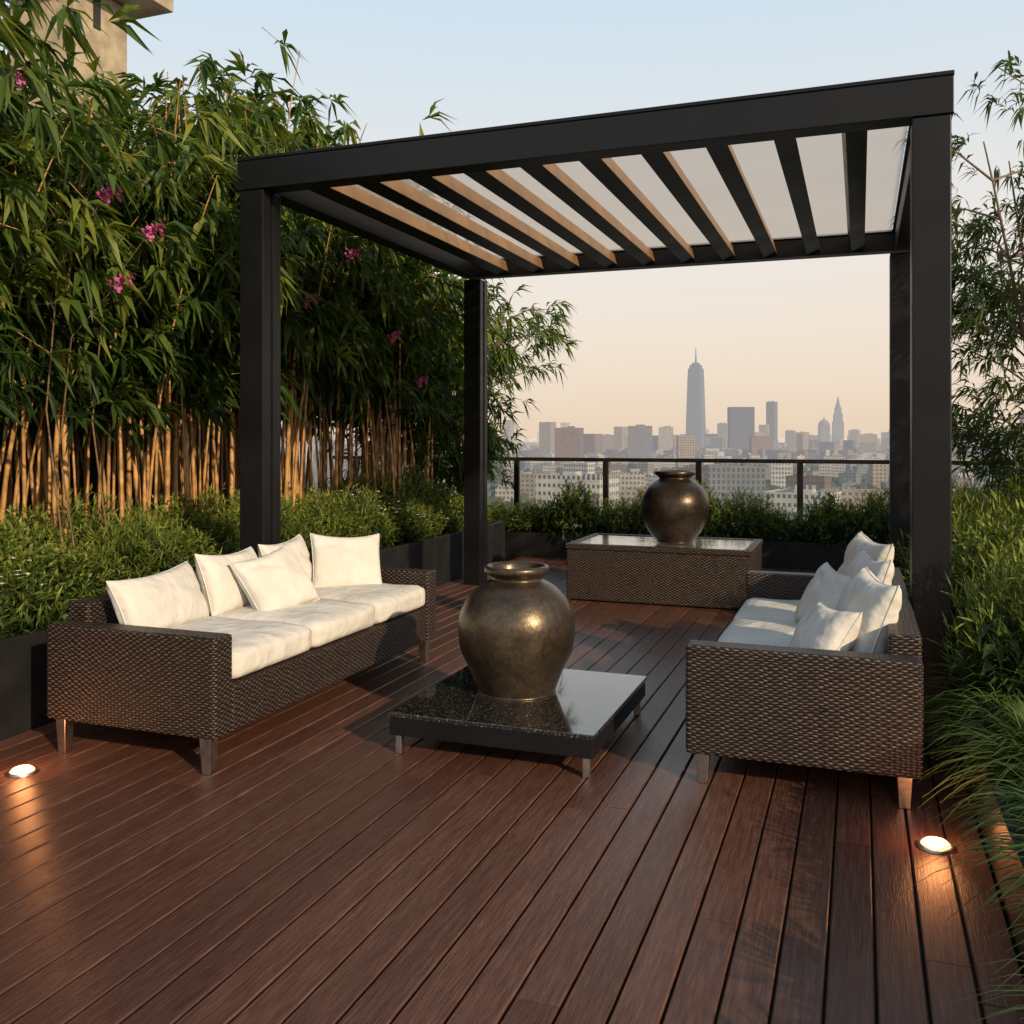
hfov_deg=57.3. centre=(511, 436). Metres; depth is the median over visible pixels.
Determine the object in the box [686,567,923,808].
wicker sofa
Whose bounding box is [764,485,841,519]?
building
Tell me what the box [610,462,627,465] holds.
building
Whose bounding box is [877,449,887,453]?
building
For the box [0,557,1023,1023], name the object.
deck
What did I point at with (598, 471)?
building
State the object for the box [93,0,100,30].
window
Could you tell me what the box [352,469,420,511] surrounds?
shrub
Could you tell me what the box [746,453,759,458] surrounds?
building
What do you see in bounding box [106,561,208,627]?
throw pillow
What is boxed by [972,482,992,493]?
building
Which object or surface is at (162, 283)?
bamboo plant
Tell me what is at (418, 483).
shrub
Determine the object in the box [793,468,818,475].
building
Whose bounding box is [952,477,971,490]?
building
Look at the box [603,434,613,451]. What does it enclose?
building
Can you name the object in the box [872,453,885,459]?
building
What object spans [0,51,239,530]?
bamboo plant
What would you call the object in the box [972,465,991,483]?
building
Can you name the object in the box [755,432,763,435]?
building
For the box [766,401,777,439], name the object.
building
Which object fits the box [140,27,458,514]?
bamboo plant
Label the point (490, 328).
tree
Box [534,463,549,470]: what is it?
building
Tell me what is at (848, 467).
building
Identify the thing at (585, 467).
building
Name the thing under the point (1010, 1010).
ornamental grass
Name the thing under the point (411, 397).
bamboo plant
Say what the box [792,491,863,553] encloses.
shrub
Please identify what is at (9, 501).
bamboo plant
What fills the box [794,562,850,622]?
throw pillow
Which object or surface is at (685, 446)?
building
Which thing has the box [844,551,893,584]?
throw pillow
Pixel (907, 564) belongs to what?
shrub
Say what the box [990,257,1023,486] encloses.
tree
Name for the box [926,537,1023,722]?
shrub
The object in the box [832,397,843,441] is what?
skyscraper
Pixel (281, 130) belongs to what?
bamboo plant
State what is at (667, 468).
building
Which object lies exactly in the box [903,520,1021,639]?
shrub
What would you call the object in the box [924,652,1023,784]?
ornamental grass
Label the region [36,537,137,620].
shrub
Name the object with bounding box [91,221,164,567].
oleander stem
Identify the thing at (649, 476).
building
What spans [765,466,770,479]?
building
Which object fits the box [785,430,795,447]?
building
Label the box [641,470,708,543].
urn
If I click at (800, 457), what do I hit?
building
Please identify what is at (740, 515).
shrub
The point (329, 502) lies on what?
shrub
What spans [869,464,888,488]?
building
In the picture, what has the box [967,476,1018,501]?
shrub
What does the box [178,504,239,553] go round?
shrub
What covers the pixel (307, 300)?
oleander stem
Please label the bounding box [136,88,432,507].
bamboo plant
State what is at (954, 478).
shrub
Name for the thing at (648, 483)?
building
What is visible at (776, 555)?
planter box
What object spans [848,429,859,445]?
building
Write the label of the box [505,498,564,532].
shrub
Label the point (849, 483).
building
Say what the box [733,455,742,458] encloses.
building
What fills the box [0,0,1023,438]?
sky
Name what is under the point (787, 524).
shrub
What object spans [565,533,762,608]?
wicker table
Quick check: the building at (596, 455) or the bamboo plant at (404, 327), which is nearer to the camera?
the bamboo plant at (404, 327)
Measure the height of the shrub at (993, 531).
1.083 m
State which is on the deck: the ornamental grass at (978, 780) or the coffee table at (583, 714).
the coffee table at (583, 714)
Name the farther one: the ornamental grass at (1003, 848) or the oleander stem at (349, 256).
the oleander stem at (349, 256)
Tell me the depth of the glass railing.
12.00 m
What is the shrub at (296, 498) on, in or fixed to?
in the planter box at (23, 682)
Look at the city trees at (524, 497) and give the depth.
884.27 m
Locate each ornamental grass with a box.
[903,786,1023,944]
[907,697,1023,855]
[917,682,1023,799]
[921,755,1023,844]
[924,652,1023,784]
[929,644,995,717]
[946,728,1023,826]
[947,943,1023,1023]
[955,763,1023,913]
[989,873,1023,992]
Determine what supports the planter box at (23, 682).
on the terrace building
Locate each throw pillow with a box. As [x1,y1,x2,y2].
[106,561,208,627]
[194,546,257,615]
[229,543,319,610]
[258,534,312,582]
[310,533,381,586]
[788,601,861,650]
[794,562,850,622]
[836,566,901,653]
[837,531,893,574]
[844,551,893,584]
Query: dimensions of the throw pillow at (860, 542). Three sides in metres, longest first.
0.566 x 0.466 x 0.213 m
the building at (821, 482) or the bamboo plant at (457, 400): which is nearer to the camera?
the bamboo plant at (457, 400)
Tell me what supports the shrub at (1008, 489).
in the planter box at (1010, 919)
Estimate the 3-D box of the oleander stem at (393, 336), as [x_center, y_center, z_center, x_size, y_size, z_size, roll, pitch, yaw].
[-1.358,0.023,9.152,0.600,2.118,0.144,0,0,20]
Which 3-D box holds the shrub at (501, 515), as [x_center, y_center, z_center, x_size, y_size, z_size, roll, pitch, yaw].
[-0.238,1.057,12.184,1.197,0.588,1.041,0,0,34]
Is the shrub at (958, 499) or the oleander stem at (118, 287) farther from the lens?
the shrub at (958, 499)
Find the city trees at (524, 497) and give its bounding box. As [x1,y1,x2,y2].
[360,457,1020,535]
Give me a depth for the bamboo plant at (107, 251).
6.21 m
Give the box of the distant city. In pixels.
[284,415,1023,462]
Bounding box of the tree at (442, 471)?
[353,282,581,497]
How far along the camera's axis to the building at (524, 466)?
1201.17 m
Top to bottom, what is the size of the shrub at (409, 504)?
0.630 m
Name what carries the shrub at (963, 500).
in the planter box at (1010, 919)
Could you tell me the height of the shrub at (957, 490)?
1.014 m
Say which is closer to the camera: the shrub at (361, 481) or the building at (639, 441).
the shrub at (361, 481)
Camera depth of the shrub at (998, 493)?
9.11 m
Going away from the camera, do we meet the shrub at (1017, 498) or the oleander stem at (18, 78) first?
the oleander stem at (18, 78)
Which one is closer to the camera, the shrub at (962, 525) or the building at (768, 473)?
the shrub at (962, 525)
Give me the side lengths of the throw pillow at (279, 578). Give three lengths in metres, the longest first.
0.427 x 0.397 x 0.196 m
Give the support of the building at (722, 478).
on the ground at (314, 466)
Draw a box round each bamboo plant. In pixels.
[0,0,247,445]
[0,10,58,256]
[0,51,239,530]
[0,56,239,548]
[0,120,143,442]
[0,127,156,538]
[3,57,335,525]
[61,65,377,531]
[93,92,321,512]
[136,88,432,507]
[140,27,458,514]
[145,145,413,497]
[195,78,423,501]
[281,247,403,494]
[285,267,534,489]
[297,179,508,500]
[299,255,498,488]
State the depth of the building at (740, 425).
1985.31 m
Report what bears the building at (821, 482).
on the ground at (314, 466)
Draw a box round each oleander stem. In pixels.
[3,66,32,104]
[45,186,123,561]
[58,272,134,556]
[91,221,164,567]
[281,292,317,329]
[303,247,359,511]
[348,331,401,504]
[377,376,428,506]
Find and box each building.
[495,484,513,505]
[503,461,512,469]
[503,471,522,483]
[513,461,529,472]
[513,472,550,500]
[530,461,542,469]
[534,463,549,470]
[536,471,618,526]
[543,464,555,472]
[545,452,554,464]
[555,426,583,464]
[555,463,562,467]
[563,461,594,473]
[588,453,603,467]
[595,468,620,473]
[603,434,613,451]
[609,468,644,488]
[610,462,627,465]
[610,463,625,471]
[619,485,648,507]
[627,424,651,463]
[638,462,653,472]
[643,472,658,481]
[645,479,654,484]
[654,462,660,469]
[659,426,672,457]
[661,457,674,467]
[662,467,675,469]
[664,449,675,454]
[676,435,694,466]
[676,464,706,488]
[701,453,713,464]
[707,463,764,509]
[717,422,726,441]
[727,407,754,449]
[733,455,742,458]
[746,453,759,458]
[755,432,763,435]
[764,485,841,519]
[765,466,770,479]
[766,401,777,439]
[771,458,792,488]
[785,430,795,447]
[786,472,830,489]
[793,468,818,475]
[795,455,804,464]
[796,450,807,458]
[818,487,888,512]
[819,464,830,475]
[824,453,844,479]
[838,480,859,486]
[839,470,860,481]
[845,458,867,467]
[846,459,860,470]
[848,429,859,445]
[852,464,868,475]
[858,456,879,459]
[860,433,876,442]
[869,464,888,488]
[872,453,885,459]
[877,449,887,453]
[881,431,888,448]
[881,478,888,488]
[952,455,973,469]
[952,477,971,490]
[954,470,973,484]
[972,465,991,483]
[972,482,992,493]
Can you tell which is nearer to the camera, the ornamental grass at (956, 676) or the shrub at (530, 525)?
the ornamental grass at (956, 676)
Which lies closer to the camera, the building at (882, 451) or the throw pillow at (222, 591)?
the throw pillow at (222, 591)
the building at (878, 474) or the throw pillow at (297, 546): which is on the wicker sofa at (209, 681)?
the throw pillow at (297, 546)
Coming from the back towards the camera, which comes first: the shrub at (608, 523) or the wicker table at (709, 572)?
the shrub at (608, 523)
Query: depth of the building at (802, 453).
1605.93 m
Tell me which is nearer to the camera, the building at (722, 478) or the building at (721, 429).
the building at (722, 478)
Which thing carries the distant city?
on the ground at (314, 466)
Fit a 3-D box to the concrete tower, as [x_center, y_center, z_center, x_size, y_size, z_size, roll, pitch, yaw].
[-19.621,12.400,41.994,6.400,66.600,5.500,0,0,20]
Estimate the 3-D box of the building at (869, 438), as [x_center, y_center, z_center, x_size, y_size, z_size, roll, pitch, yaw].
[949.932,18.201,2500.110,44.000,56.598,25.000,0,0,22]
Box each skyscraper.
[686,349,705,446]
[818,419,829,441]
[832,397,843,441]
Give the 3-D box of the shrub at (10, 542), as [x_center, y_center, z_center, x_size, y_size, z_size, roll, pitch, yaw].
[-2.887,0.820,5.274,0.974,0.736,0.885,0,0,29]
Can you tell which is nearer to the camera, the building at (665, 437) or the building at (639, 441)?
the building at (639, 441)
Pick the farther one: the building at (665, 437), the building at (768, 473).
the building at (665, 437)
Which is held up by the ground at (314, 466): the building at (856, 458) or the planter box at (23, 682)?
the building at (856, 458)
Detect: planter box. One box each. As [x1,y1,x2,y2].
[0,520,504,740]
[505,525,883,571]
[952,640,1023,977]
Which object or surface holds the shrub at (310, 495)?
in the planter box at (23, 682)
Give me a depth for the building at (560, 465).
1254.92 m
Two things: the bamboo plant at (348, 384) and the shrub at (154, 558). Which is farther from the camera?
the bamboo plant at (348, 384)
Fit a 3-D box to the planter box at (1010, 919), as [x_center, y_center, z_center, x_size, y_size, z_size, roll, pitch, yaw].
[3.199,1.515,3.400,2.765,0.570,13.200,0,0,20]
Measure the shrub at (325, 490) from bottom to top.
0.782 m
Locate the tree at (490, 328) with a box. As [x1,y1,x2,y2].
[315,276,514,491]
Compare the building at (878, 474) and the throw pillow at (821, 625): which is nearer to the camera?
the throw pillow at (821, 625)
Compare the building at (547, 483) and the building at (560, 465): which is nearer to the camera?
the building at (547, 483)
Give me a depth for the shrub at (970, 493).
8.03 m
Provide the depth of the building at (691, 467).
688.85 m
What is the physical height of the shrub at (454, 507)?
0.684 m
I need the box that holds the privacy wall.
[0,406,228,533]
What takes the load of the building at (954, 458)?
on the ground at (314, 466)
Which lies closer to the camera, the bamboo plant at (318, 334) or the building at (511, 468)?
the bamboo plant at (318, 334)
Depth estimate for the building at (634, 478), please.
627.92 m
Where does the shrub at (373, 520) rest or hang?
in the planter box at (23, 682)
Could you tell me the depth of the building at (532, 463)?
1324.61 m
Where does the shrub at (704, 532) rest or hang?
in the planter box at (776, 555)
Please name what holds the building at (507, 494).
on the ground at (314, 466)
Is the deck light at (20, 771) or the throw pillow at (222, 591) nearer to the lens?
the deck light at (20, 771)
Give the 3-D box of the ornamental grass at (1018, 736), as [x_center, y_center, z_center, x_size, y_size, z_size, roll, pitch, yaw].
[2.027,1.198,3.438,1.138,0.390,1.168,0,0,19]
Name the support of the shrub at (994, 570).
in the planter box at (1010, 919)
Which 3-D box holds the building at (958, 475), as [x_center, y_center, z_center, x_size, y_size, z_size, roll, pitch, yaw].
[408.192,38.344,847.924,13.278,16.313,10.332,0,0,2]
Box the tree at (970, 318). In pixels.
[885,51,1023,500]
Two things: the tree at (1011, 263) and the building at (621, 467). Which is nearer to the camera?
the tree at (1011, 263)
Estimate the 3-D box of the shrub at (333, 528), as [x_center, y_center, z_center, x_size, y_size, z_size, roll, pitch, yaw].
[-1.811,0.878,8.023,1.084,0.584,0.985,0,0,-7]
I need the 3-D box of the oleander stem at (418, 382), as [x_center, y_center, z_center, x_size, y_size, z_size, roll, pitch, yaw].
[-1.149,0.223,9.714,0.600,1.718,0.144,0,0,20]
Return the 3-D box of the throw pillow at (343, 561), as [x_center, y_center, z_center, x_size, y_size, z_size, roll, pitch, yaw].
[-1.072,0.810,6.082,0.466,0.387,0.193,3,-23,-24]
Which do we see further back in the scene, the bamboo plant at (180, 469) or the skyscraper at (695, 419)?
the skyscraper at (695, 419)
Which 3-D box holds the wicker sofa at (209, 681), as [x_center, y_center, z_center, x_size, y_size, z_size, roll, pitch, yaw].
[-1.352,1.150,5.354,0.980,0.700,2.300,0,0,20]
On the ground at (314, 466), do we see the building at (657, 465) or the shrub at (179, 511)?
the building at (657, 465)
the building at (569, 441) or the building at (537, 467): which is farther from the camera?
the building at (569, 441)
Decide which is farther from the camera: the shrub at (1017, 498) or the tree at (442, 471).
the tree at (442, 471)
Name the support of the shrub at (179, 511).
in the planter box at (23, 682)
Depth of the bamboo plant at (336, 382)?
9.39 m
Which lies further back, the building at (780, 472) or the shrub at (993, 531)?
the building at (780, 472)
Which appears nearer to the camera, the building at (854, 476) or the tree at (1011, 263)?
the tree at (1011, 263)
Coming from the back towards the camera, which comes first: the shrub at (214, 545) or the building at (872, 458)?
the building at (872, 458)
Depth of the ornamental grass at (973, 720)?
3.90 m
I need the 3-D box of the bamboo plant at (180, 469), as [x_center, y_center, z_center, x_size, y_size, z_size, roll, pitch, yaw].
[-2.963,-1.078,8.970,3.077,4.356,3.433,0,0,-9]
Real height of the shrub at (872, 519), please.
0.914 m
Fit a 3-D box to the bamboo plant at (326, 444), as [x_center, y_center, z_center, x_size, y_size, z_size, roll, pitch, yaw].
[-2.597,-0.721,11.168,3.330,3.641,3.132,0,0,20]
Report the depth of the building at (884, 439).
2694.42 m
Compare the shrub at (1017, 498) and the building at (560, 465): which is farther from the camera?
the building at (560, 465)
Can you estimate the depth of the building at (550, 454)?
1543.47 m
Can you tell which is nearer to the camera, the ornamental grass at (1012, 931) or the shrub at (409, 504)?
the ornamental grass at (1012, 931)
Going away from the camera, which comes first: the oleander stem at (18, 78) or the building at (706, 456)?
the oleander stem at (18, 78)
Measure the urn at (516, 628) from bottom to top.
0.641 m
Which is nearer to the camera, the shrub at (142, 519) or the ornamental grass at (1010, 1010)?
the ornamental grass at (1010, 1010)
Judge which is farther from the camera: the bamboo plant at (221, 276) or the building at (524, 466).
the building at (524, 466)
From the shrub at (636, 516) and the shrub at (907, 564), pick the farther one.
the shrub at (636, 516)
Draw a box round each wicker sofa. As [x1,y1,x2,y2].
[47,554,435,775]
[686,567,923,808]
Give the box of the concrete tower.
[5,0,172,145]
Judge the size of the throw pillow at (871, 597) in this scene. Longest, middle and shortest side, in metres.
0.506 x 0.447 x 0.222 m
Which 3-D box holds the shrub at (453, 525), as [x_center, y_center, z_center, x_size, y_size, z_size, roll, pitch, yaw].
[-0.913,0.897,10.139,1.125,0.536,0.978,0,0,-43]
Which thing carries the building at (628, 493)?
on the ground at (314, 466)
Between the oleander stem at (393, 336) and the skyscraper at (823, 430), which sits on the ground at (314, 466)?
the skyscraper at (823, 430)
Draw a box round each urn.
[458,561,574,700]
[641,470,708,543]
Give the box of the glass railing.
[333,456,1020,515]
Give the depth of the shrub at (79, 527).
6.32 m
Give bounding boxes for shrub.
[0,502,81,582]
[0,517,106,635]
[0,548,78,637]
[30,483,150,566]
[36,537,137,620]
[75,508,225,595]
[84,495,189,550]
[128,490,237,551]
[130,526,239,576]
[178,481,239,528]
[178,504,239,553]
[211,491,340,553]
[217,490,292,519]
[239,475,327,520]
[285,489,372,536]
[287,506,362,545]
[296,483,341,516]
[304,481,368,509]
[304,481,399,551]
[323,473,398,510]
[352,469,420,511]
[370,500,448,546]
[380,491,449,542]
[386,464,441,501]
[396,495,463,536]
[413,483,463,532]
[436,491,494,524]
[487,496,534,531]
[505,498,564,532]
[532,479,603,543]
[586,494,646,534]
[613,486,651,534]
[695,479,734,537]
[707,486,791,540]
[745,508,817,546]
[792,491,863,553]
[836,485,888,543]
[883,476,980,537]
[886,479,1023,587]
[899,508,1018,584]
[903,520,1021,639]
[905,486,1005,530]
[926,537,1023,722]
[952,482,992,511]
[952,488,989,514]
[952,489,1023,576]
[952,499,1023,658]
[952,539,1023,661]
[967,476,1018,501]
[986,473,1023,513]
[987,488,1020,503]
[992,485,1023,527]
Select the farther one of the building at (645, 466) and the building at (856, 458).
the building at (856, 458)
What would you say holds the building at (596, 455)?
on the ground at (314, 466)
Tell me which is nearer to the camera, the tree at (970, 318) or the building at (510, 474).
the tree at (970, 318)
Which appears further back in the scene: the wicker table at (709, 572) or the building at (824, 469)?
the building at (824, 469)
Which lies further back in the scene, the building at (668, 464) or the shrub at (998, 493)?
the building at (668, 464)
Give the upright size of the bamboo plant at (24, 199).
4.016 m
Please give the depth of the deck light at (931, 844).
3.41 m
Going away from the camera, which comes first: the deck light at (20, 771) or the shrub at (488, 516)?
the deck light at (20, 771)
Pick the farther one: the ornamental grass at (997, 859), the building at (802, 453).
the building at (802, 453)
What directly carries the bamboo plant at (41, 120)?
in the planter box at (23, 682)
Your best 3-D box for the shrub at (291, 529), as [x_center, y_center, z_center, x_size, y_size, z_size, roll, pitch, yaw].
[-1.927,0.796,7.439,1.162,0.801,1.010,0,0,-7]
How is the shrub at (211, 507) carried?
in the planter box at (23, 682)
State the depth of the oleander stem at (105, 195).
5.73 m
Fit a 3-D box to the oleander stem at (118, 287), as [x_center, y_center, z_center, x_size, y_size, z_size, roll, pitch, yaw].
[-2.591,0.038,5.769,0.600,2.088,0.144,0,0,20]
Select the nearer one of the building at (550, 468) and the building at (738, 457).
the building at (550, 468)
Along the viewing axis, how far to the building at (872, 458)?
1335.24 m
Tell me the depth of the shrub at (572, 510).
11.64 m
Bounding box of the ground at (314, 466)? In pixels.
[283,438,1001,537]
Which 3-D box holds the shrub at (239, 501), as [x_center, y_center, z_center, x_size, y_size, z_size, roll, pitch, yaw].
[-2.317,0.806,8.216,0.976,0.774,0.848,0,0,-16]
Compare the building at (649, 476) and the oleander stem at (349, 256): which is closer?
the oleander stem at (349, 256)
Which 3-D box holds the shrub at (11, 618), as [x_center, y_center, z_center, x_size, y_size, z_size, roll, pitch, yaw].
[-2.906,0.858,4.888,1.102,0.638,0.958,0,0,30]
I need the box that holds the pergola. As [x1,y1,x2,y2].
[237,70,954,740]
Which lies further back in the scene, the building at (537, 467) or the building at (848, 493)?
the building at (537, 467)
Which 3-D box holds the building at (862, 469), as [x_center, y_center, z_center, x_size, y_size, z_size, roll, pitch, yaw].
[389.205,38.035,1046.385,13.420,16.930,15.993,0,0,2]
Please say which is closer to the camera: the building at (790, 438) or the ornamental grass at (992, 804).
the ornamental grass at (992, 804)
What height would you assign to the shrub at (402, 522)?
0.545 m
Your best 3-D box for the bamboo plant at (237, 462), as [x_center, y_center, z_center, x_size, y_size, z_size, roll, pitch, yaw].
[-2.680,-1.085,10.258,3.287,4.369,2.849,0,0,19]
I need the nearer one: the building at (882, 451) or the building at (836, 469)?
the building at (836, 469)
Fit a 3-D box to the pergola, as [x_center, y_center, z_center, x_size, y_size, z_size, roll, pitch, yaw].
[0.875,-0.155,7.184,4.231,3.310,3.906,0,0,20]
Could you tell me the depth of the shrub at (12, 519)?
5.91 m
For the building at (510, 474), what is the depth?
789.48 m
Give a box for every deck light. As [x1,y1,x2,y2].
[5,765,38,777]
[915,836,955,854]
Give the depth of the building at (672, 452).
1660.14 m
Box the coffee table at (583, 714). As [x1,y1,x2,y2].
[387,666,646,777]
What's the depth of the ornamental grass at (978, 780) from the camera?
3.50 m
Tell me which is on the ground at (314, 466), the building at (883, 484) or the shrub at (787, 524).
the building at (883, 484)
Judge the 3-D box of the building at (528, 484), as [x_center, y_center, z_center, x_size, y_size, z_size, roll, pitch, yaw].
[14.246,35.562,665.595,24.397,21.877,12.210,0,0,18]

